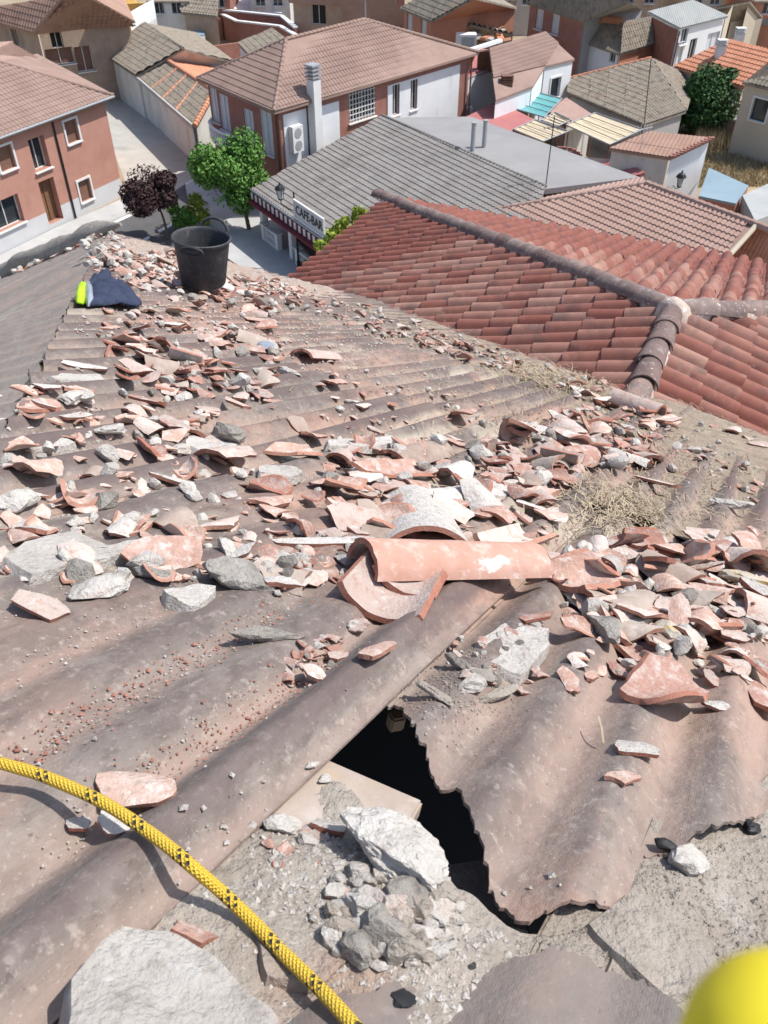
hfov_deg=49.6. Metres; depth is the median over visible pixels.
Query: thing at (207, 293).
tile shard
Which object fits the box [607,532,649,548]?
tile shard
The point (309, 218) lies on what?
cafe sign
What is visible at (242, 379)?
mortar chunk
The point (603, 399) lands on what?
tile shard
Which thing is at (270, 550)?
tile shard
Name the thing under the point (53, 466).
tile shard
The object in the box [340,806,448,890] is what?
mortar chunk
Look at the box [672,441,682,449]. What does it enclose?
mortar chunk
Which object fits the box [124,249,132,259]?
mortar chunk
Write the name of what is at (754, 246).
orange roof house
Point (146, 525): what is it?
tile shard
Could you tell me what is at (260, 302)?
rubble litter
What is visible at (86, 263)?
mortar chunk
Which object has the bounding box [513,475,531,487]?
tile shard
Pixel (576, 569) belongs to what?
tile shard
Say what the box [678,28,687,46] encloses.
window
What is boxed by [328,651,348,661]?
tile shard
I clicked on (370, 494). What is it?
tile shard
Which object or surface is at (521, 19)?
house
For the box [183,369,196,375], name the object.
mortar chunk
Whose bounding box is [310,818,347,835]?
tile shard
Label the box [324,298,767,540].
roof dirt
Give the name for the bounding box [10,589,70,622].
tile shard
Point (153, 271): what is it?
tile shard
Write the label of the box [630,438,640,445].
mortar chunk
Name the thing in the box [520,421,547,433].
tile shard
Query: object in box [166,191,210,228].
clipped shrub
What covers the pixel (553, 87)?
window
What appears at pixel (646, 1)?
window
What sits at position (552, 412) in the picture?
tile shard
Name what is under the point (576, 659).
rubble litter
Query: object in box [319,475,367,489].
tile shard
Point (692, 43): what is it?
window
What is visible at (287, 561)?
mortar chunk
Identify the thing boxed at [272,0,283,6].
window
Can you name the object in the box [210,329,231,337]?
tile shard
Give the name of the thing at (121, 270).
tile shard
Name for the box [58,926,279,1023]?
mortar slab
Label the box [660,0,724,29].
house
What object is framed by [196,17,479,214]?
brick house
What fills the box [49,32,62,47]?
window
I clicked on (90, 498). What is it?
tile shard
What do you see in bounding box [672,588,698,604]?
mortar chunk
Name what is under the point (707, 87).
round tree
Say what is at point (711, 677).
tile shard
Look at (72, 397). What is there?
mortar chunk
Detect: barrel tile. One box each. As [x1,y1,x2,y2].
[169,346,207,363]
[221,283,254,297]
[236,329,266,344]
[289,348,342,360]
[337,548,443,623]
[346,537,551,581]
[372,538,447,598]
[377,439,454,462]
[382,485,467,540]
[473,523,555,544]
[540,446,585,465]
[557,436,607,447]
[566,589,607,597]
[607,388,666,415]
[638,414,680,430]
[663,603,743,635]
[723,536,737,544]
[734,588,767,623]
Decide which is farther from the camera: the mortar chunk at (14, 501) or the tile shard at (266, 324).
the tile shard at (266, 324)
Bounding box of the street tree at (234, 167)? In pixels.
[186,125,268,229]
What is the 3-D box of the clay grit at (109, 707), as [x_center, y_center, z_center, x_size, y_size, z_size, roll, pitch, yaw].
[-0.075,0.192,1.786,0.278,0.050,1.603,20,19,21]
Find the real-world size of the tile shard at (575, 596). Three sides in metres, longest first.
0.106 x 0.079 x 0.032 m
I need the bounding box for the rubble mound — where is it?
[101,234,351,298]
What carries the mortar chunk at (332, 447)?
on the stripped roof at (522, 802)
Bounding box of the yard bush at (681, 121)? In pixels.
[679,111,686,125]
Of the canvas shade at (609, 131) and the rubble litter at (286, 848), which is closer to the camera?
the rubble litter at (286, 848)
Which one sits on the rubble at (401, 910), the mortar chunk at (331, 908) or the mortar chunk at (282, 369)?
the mortar chunk at (331, 908)
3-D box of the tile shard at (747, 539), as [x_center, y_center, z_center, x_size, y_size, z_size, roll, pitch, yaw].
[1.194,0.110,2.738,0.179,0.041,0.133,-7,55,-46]
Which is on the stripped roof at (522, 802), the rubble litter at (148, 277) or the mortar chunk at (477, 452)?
the mortar chunk at (477, 452)
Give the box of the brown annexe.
[238,28,284,55]
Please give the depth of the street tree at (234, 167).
50.80 m
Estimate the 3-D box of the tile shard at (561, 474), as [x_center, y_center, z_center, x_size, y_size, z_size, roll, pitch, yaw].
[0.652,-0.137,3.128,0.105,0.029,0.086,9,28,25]
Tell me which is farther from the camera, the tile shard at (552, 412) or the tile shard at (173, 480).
the tile shard at (552, 412)
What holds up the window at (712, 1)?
in the house at (713, 4)
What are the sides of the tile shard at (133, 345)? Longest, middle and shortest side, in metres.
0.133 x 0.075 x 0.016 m
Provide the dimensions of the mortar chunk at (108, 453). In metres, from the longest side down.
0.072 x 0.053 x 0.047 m
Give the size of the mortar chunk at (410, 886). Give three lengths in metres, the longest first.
0.060 x 0.043 x 0.034 m
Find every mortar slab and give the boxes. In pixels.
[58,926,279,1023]
[253,914,347,995]
[586,889,717,1003]
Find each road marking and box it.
[114,214,131,221]
[158,223,171,232]
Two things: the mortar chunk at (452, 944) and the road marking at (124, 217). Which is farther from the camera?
the road marking at (124, 217)
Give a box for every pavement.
[0,200,132,263]
[185,179,310,275]
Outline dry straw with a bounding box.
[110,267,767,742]
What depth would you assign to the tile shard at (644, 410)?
5.11 m
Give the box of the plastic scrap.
[257,340,274,349]
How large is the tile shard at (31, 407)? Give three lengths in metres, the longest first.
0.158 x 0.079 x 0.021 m
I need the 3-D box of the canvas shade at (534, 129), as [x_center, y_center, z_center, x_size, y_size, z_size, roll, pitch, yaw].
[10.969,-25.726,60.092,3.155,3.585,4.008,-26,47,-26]
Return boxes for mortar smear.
[0,530,137,585]
[30,432,76,453]
[45,373,104,383]
[185,434,240,454]
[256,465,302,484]
[324,435,401,453]
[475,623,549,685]
[486,478,518,497]
[628,610,653,623]
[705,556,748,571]
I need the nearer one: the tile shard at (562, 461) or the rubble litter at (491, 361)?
the tile shard at (562, 461)
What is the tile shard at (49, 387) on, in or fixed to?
on the stripped roof at (522, 802)
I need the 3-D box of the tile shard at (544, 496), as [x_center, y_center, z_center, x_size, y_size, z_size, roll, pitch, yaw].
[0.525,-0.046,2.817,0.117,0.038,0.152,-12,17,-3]
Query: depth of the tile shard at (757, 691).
1.80 m
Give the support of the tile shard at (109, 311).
on the stripped roof at (522, 802)
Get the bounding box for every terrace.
[234,0,281,14]
[467,103,533,137]
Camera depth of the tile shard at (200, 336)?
4.54 m
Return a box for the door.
[38,178,58,221]
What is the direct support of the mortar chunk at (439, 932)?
on the stripped roof at (522, 802)
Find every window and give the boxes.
[0,141,19,175]
[0,195,27,234]
[28,136,54,174]
[44,46,76,65]
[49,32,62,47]
[61,115,82,146]
[73,45,96,73]
[75,175,95,205]
[154,3,165,14]
[171,3,181,14]
[210,87,220,125]
[218,0,224,8]
[219,93,231,134]
[244,108,256,149]
[255,0,265,6]
[260,109,275,158]
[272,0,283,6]
[312,5,325,24]
[348,86,377,124]
[392,84,400,117]
[408,14,411,30]
[409,79,418,112]
[422,20,426,34]
[521,0,529,5]
[533,9,543,31]
[548,14,559,36]
[549,74,562,97]
[610,53,615,62]
[643,0,654,4]
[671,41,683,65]
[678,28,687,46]
[687,38,696,57]
[705,31,718,49]
[709,0,719,5]
[747,95,767,124]
[761,3,767,14]
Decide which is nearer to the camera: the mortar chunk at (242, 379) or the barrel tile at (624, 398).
the mortar chunk at (242, 379)
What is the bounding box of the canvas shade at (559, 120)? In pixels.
[541,111,571,146]
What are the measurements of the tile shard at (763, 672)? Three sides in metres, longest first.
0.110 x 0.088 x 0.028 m
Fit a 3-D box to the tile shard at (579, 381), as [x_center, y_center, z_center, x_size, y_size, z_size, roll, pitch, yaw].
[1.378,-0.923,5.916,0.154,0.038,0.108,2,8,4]
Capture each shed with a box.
[133,59,215,155]
[609,131,714,196]
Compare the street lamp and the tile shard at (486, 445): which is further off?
the street lamp
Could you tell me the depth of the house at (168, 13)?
91.28 m
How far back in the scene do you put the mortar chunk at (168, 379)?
3.38 m
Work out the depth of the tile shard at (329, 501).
2.28 m
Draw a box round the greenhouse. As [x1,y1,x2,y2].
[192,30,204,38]
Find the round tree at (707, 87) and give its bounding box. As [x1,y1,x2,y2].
[682,62,743,136]
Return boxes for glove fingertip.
[679,947,767,1023]
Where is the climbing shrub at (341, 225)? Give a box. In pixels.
[313,205,369,251]
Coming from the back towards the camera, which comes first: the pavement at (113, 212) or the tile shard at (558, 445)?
the pavement at (113, 212)
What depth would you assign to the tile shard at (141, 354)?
3.66 m
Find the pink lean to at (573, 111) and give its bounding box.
[547,97,590,156]
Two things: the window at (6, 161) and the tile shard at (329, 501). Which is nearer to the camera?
the tile shard at (329, 501)
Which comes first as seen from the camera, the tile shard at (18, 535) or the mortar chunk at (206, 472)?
the tile shard at (18, 535)
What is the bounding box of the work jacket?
[75,268,141,306]
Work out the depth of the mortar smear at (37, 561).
1.65 m
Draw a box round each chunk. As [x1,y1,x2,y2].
[0,451,14,463]
[0,489,40,513]
[36,453,46,457]
[58,390,83,404]
[64,558,95,586]
[67,572,132,600]
[79,239,89,246]
[80,389,94,400]
[82,260,92,266]
[89,249,96,255]
[94,246,100,253]
[94,423,127,433]
[94,444,120,462]
[95,491,118,509]
[96,253,105,259]
[100,462,119,474]
[107,258,113,265]
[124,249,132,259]
[124,273,131,279]
[124,311,136,319]
[125,259,131,267]
[126,551,164,566]
[129,566,176,578]
[133,430,142,438]
[137,268,147,276]
[139,283,150,291]
[146,264,154,270]
[147,388,155,394]
[147,415,159,423]
[148,432,158,438]
[158,375,174,383]
[161,583,215,611]
[170,443,191,453]
[174,391,192,400]
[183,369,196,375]
[187,293,197,300]
[193,409,203,414]
[199,469,212,476]
[202,556,274,591]
[212,422,246,443]
[224,330,235,337]
[226,298,236,306]
[227,323,238,330]
[228,625,305,641]
[231,373,250,385]
[235,345,249,356]
[244,290,252,297]
[253,550,290,560]
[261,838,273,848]
[263,813,301,834]
[267,339,278,348]
[268,346,277,355]
[276,366,301,376]
[277,555,297,567]
[277,567,293,576]
[298,832,318,845]
[301,304,308,310]
[303,652,309,660]
[305,761,319,768]
[319,773,331,782]
[321,916,355,943]
[321,927,341,950]
[322,471,338,479]
[324,901,339,915]
[326,660,334,666]
[328,445,341,450]
[330,899,343,906]
[334,554,357,568]
[336,405,344,412]
[339,928,371,970]
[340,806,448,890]
[345,399,359,403]
[345,543,350,550]
[345,892,376,914]
[347,618,368,631]
[353,878,362,886]
[354,884,375,896]
[360,902,407,946]
[377,942,386,956]
[384,875,428,909]
[385,936,426,965]
[392,443,406,449]
[410,960,421,967]
[415,680,452,706]
[416,461,431,469]
[428,881,460,902]
[429,434,447,445]
[430,898,455,925]
[434,462,450,476]
[435,927,443,939]
[444,652,470,669]
[444,940,456,950]
[458,672,486,692]
[465,439,481,448]
[469,444,492,459]
[470,668,497,681]
[478,420,487,427]
[480,684,518,702]
[485,479,496,488]
[492,674,502,687]
[515,639,524,644]
[528,421,538,435]
[528,621,541,626]
[531,435,553,443]
[535,469,552,485]
[545,428,556,439]
[556,430,571,444]
[571,472,583,486]
[581,598,608,618]
[588,615,621,644]
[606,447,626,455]
[607,455,629,469]
[613,425,625,435]
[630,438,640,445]
[651,619,683,638]
[668,464,676,471]
[668,553,681,561]
[668,843,709,876]
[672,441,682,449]
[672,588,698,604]
[673,635,691,655]
[686,446,701,452]
[708,497,754,508]
[718,569,767,585]
[741,485,749,491]
[741,622,746,631]
[745,624,761,639]
[752,660,764,668]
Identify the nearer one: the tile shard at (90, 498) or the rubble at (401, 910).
the rubble at (401, 910)
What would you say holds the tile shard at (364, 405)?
on the stripped roof at (522, 802)
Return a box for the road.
[113,184,191,247]
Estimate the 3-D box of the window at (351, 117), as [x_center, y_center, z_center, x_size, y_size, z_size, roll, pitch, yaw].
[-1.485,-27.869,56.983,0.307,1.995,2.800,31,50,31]
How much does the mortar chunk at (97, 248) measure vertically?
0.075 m
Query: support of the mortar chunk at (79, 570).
on the stripped roof at (522, 802)
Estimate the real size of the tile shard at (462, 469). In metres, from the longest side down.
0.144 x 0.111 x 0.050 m
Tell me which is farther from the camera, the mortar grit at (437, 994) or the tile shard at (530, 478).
the tile shard at (530, 478)
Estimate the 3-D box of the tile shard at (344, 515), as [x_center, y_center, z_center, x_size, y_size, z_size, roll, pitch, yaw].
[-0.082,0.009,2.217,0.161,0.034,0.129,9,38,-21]
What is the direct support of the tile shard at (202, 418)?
on the stripped roof at (522, 802)
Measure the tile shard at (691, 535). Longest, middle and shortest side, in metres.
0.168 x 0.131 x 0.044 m
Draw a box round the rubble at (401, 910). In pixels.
[309,861,464,971]
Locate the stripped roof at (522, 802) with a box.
[0,220,767,1023]
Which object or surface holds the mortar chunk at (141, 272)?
on the rubble litter at (148, 277)
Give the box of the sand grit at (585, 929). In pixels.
[345,689,767,980]
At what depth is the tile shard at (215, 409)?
3.14 m
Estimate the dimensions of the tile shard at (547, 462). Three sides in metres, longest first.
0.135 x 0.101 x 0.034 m
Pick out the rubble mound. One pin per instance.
(138, 246)
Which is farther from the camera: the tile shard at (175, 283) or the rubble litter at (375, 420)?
the tile shard at (175, 283)
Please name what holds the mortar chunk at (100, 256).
on the stripped roof at (522, 802)
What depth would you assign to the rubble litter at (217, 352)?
3.76 m
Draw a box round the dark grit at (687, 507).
[305,382,767,604]
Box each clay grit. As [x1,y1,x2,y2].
[0,523,485,811]
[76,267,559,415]
[435,401,741,524]
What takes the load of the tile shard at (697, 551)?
on the rubble litter at (676, 608)
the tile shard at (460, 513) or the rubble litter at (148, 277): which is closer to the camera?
the tile shard at (460, 513)
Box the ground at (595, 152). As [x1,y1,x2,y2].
[0,0,743,255]
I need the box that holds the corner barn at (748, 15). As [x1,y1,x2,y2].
[716,0,762,44]
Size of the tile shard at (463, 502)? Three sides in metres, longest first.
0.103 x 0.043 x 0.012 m
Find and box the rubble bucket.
[171,216,230,290]
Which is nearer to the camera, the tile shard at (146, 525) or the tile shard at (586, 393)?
the tile shard at (146, 525)
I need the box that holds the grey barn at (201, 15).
[178,0,219,44]
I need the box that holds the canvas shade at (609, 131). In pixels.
[562,112,642,158]
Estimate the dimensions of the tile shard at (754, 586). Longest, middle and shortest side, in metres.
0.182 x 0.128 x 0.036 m
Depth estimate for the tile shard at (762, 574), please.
2.57 m
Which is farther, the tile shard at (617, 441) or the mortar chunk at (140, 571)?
the tile shard at (617, 441)
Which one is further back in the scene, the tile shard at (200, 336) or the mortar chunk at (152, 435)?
the tile shard at (200, 336)
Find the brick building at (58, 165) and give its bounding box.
[0,54,121,254]
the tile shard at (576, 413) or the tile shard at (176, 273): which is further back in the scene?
the tile shard at (176, 273)
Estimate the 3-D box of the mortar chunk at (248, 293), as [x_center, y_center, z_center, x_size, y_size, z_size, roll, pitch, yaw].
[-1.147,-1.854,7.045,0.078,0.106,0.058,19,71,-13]
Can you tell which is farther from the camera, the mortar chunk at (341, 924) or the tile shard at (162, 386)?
the tile shard at (162, 386)
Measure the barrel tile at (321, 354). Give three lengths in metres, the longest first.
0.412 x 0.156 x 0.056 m
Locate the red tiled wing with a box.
[287,189,767,434]
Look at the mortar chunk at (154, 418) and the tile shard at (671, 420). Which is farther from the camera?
the tile shard at (671, 420)
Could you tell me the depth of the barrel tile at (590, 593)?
2.05 m
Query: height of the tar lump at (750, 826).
0.021 m
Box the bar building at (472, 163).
[248,114,637,266]
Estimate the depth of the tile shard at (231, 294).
6.69 m
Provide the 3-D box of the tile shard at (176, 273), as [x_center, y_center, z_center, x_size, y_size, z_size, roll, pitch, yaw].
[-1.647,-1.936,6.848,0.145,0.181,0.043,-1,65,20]
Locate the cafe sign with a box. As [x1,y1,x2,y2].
[293,199,325,237]
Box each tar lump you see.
[390,988,416,1007]
[468,962,475,969]
[654,837,676,851]
[743,819,761,834]
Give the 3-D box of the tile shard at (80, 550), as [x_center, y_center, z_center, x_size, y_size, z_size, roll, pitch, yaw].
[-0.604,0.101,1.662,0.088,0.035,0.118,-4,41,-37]
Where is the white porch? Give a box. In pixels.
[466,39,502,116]
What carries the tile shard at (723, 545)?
on the stripped roof at (522, 802)
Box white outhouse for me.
[131,0,156,30]
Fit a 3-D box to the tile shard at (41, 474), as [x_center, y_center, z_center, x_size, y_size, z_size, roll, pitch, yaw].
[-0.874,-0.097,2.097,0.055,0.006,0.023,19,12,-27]
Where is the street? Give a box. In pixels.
[105,99,192,189]
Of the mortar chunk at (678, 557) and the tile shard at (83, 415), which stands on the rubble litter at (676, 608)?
the mortar chunk at (678, 557)
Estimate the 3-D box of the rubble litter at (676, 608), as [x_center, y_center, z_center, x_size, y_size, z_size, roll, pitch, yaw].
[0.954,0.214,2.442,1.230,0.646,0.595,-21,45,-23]
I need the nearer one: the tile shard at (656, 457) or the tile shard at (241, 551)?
the tile shard at (241, 551)
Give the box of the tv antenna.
[633,125,650,149]
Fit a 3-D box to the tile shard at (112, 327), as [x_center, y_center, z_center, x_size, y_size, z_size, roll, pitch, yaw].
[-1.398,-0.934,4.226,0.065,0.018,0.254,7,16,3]
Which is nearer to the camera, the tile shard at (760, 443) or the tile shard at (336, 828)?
the tile shard at (336, 828)
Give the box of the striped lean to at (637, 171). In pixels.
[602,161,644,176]
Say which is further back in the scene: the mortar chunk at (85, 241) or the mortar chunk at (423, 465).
the mortar chunk at (85, 241)
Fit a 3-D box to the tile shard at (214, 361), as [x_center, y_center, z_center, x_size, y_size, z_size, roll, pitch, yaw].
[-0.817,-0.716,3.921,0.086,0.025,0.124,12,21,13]
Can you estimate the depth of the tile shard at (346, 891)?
1.02 m
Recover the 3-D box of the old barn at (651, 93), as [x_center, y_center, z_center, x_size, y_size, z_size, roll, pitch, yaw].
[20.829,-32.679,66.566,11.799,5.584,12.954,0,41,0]
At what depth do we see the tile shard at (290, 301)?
7.19 m
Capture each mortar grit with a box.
[0,432,566,866]
[162,762,606,1023]
[369,632,543,754]
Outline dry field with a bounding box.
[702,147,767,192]
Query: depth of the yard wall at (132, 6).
95.75 m
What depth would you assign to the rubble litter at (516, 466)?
3.62 m
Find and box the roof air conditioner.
[455,32,476,46]
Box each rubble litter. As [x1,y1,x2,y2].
[0,384,333,586]
[84,232,123,270]
[95,309,284,407]
[100,247,184,300]
[194,276,299,316]
[234,273,304,298]
[255,519,351,595]
[260,832,309,860]
[282,634,348,687]
[292,287,614,408]
[300,436,558,540]
[301,348,520,456]
[445,621,549,698]
[480,400,677,487]
[546,526,767,653]
[566,574,767,681]
[676,425,763,502]
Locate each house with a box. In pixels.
[0,0,136,100]
[0,41,43,59]
[110,22,232,117]
[125,0,136,2]
[146,0,189,29]
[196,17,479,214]
[218,0,238,31]
[250,0,293,22]
[288,0,343,33]
[338,0,403,27]
[395,0,404,14]
[400,0,516,68]
[467,22,512,49]
[489,31,574,123]
[494,176,767,254]
[505,0,517,36]
[513,0,529,35]
[526,0,641,75]
[586,15,674,71]
[627,0,661,17]
[647,0,732,66]
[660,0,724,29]
[673,27,767,135]
[722,0,767,33]
[728,63,767,164]
[733,229,767,262]
[756,18,767,48]
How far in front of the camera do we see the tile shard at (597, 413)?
4.74 m
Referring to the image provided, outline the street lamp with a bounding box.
[274,182,299,266]
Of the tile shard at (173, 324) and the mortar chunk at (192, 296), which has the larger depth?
the mortar chunk at (192, 296)
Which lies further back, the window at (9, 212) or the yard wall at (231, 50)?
the yard wall at (231, 50)
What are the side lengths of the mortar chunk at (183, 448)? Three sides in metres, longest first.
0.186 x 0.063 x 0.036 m
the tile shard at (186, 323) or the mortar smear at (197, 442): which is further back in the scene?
the tile shard at (186, 323)
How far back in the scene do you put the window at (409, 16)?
79.26 m
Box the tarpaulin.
[517,92,562,117]
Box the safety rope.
[0,756,361,1023]
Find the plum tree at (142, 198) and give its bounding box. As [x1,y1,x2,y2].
[118,164,178,239]
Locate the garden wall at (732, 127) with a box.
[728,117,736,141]
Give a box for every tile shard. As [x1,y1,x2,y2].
[8,528,39,543]
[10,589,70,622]
[12,458,63,475]
[15,398,60,412]
[15,519,48,534]
[27,396,56,409]
[32,383,62,389]
[33,472,47,477]
[57,541,103,575]
[58,412,92,419]
[60,479,103,507]
[61,359,108,370]
[64,385,95,393]
[66,817,90,831]
[70,432,78,438]
[80,465,102,478]
[95,771,176,807]
[97,810,129,836]
[99,325,120,329]
[102,252,118,260]
[102,307,113,313]
[104,517,136,537]
[110,333,141,342]
[112,345,129,352]
[114,411,139,422]
[115,372,139,379]
[116,266,136,275]
[118,358,154,373]
[120,535,202,567]
[122,404,147,416]
[125,343,145,347]
[128,394,166,406]
[130,521,154,535]
[132,324,150,329]
[134,347,158,353]
[135,350,148,358]
[135,436,166,457]
[138,307,155,312]
[139,530,151,537]
[141,337,164,351]
[144,355,180,373]
[145,262,158,273]
[149,472,193,484]
[150,280,169,288]
[153,506,197,533]
[154,383,186,392]
[157,257,174,264]
[159,414,205,437]
[162,523,205,543]
[165,307,190,312]
[165,322,185,325]
[170,381,188,387]
[170,919,218,947]
[171,278,182,286]
[171,566,180,570]
[173,368,191,373]
[174,270,179,278]
[177,320,190,326]
[177,470,197,478]
[179,320,194,330]
[182,418,199,422]
[184,363,202,365]
[188,414,209,421]
[193,330,204,340]
[193,445,256,458]
[195,406,219,411]
[198,291,211,296]
[201,516,240,530]
[203,333,233,346]
[206,357,218,364]
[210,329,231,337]
[211,367,227,373]
[220,289,236,297]
[220,490,237,498]
[225,396,250,408]
[227,541,257,557]
[233,391,249,400]
[233,536,240,542]
[241,303,257,311]
[241,316,263,321]
[246,474,293,494]
[248,344,265,353]
[248,495,293,506]
[253,560,265,568]
[254,319,277,329]
[256,369,279,388]
[257,544,278,557]
[260,567,312,595]
[263,399,282,402]
[263,442,322,455]
[264,568,316,588]
[272,536,374,546]
[273,356,284,360]
[283,537,293,551]
[284,298,301,305]
[284,518,314,536]
[287,415,307,431]
[296,639,307,646]
[299,431,327,438]
[299,824,312,831]
[302,664,325,681]
[309,829,331,840]
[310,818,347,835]
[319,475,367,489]
[320,378,347,384]
[324,497,340,505]
[324,887,349,899]
[326,502,383,530]
[326,569,339,576]
[326,634,342,642]
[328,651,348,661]
[345,488,369,493]
[346,466,382,481]
[347,526,369,535]
[348,458,436,477]
[353,433,375,448]
[355,403,370,408]
[356,499,403,538]
[358,491,377,497]
[358,641,396,660]
[361,524,392,537]
[366,502,424,538]
[367,426,384,434]
[388,481,407,489]
[390,493,403,501]
[391,437,426,458]
[397,323,411,330]
[419,532,455,539]
[428,486,464,499]
[433,490,474,524]
[437,460,474,478]
[446,437,466,448]
[450,408,476,415]
[452,473,492,491]
[453,499,469,506]
[456,352,472,358]
[460,477,503,511]
[469,439,489,449]
[480,505,516,523]
[496,455,512,460]
[499,418,538,443]
[507,426,535,436]
[507,483,538,498]
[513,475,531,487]
[516,500,545,509]
[518,469,542,486]
[519,611,552,623]
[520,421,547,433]
[520,454,542,468]
[523,485,560,500]
[524,489,558,508]
[531,454,564,469]
[534,508,567,522]
[547,468,569,481]
[547,552,559,558]
[548,409,568,417]
[548,437,563,448]
[548,548,620,592]
[550,418,587,434]
[551,574,567,581]
[553,427,590,444]
[555,459,571,468]
[557,665,580,693]
[560,416,587,431]
[560,615,593,637]
[562,591,587,606]
[563,445,601,466]
[567,379,587,384]
[568,385,583,392]
[569,409,583,416]
[570,416,579,420]
[572,593,584,600]
[580,415,593,434]
[581,390,599,396]
[584,559,620,576]
[584,670,598,681]
[587,415,613,422]
[588,421,611,434]
[592,552,605,562]
[594,396,611,401]
[594,411,617,423]
[601,452,619,456]
[601,555,623,574]
[604,770,641,786]
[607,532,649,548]
[607,661,628,679]
[608,589,654,611]
[612,411,632,419]
[612,642,645,660]
[613,437,634,450]
[614,586,623,594]
[615,740,659,757]
[617,603,668,620]
[617,652,709,704]
[621,621,664,641]
[622,527,675,556]
[624,429,634,437]
[630,454,654,466]
[631,407,644,415]
[634,475,681,488]
[635,451,663,462]
[635,549,706,583]
[635,641,655,653]
[637,405,656,414]
[638,418,649,422]
[639,553,676,564]
[644,564,716,580]
[646,633,668,646]
[656,417,682,422]
[679,539,714,566]
[682,530,724,559]
[685,527,719,540]
[690,606,703,610]
[692,590,724,605]
[696,578,724,586]
[698,623,734,642]
[701,701,730,711]
[703,668,718,687]
[707,654,733,667]
[710,540,731,556]
[715,538,737,546]
[718,550,750,571]
[720,630,756,642]
[722,426,741,432]
[722,658,751,675]
[724,642,745,651]
[726,547,767,570]
[731,530,761,548]
[737,649,767,678]
[739,576,767,597]
[743,556,763,563]
[747,441,767,447]
[747,679,767,711]
[749,569,767,580]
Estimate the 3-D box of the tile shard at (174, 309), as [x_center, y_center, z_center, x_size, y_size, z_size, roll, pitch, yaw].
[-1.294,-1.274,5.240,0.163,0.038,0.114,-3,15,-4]
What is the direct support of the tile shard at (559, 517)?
on the stripped roof at (522, 802)
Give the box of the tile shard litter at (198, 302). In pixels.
[16,238,753,868]
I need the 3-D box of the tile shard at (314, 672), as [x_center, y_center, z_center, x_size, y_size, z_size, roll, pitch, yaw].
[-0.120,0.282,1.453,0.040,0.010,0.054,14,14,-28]
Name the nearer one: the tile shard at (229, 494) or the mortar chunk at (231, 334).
the tile shard at (229, 494)
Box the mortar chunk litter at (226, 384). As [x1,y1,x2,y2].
[0,230,722,915]
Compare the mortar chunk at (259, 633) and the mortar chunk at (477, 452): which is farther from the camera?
the mortar chunk at (477, 452)
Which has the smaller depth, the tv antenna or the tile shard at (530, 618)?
the tile shard at (530, 618)
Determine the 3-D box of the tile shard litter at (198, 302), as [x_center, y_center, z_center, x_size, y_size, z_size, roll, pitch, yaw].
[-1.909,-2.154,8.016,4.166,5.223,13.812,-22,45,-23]
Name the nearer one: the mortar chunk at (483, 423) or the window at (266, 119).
the mortar chunk at (483, 423)
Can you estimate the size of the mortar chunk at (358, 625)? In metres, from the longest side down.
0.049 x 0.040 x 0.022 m
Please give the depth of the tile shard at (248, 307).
6.17 m
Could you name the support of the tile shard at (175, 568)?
on the stripped roof at (522, 802)
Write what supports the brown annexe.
on the ground at (595, 152)
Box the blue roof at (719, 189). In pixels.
[698,168,748,212]
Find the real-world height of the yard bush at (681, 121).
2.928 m
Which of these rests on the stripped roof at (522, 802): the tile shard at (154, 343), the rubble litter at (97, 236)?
the tile shard at (154, 343)
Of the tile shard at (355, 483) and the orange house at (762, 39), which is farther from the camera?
the orange house at (762, 39)
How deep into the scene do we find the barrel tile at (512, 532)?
2.25 m
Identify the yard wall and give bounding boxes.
[127,2,145,31]
[214,42,240,59]
[218,18,222,39]
[220,13,296,42]
[223,9,297,32]
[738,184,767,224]
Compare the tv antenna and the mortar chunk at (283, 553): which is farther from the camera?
the tv antenna
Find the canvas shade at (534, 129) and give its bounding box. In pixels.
[513,119,568,145]
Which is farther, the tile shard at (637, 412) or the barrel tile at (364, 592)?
the tile shard at (637, 412)
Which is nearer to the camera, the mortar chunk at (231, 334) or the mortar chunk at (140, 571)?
the mortar chunk at (140, 571)
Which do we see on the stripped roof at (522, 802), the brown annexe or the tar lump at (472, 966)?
the tar lump at (472, 966)
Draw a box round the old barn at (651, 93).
[567,56,690,153]
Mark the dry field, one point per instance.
(751, 188)
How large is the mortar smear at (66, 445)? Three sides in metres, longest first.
0.183 x 0.110 x 0.045 m
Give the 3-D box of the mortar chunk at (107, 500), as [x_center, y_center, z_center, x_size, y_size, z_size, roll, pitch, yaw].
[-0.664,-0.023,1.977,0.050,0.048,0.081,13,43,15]
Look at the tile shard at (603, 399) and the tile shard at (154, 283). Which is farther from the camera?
the tile shard at (154, 283)
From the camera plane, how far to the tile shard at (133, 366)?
3.42 m
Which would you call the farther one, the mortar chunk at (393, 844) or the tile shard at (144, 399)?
the tile shard at (144, 399)
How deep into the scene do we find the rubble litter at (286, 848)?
1.08 m
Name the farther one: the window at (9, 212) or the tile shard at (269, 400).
the window at (9, 212)
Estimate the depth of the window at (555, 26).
78.15 m

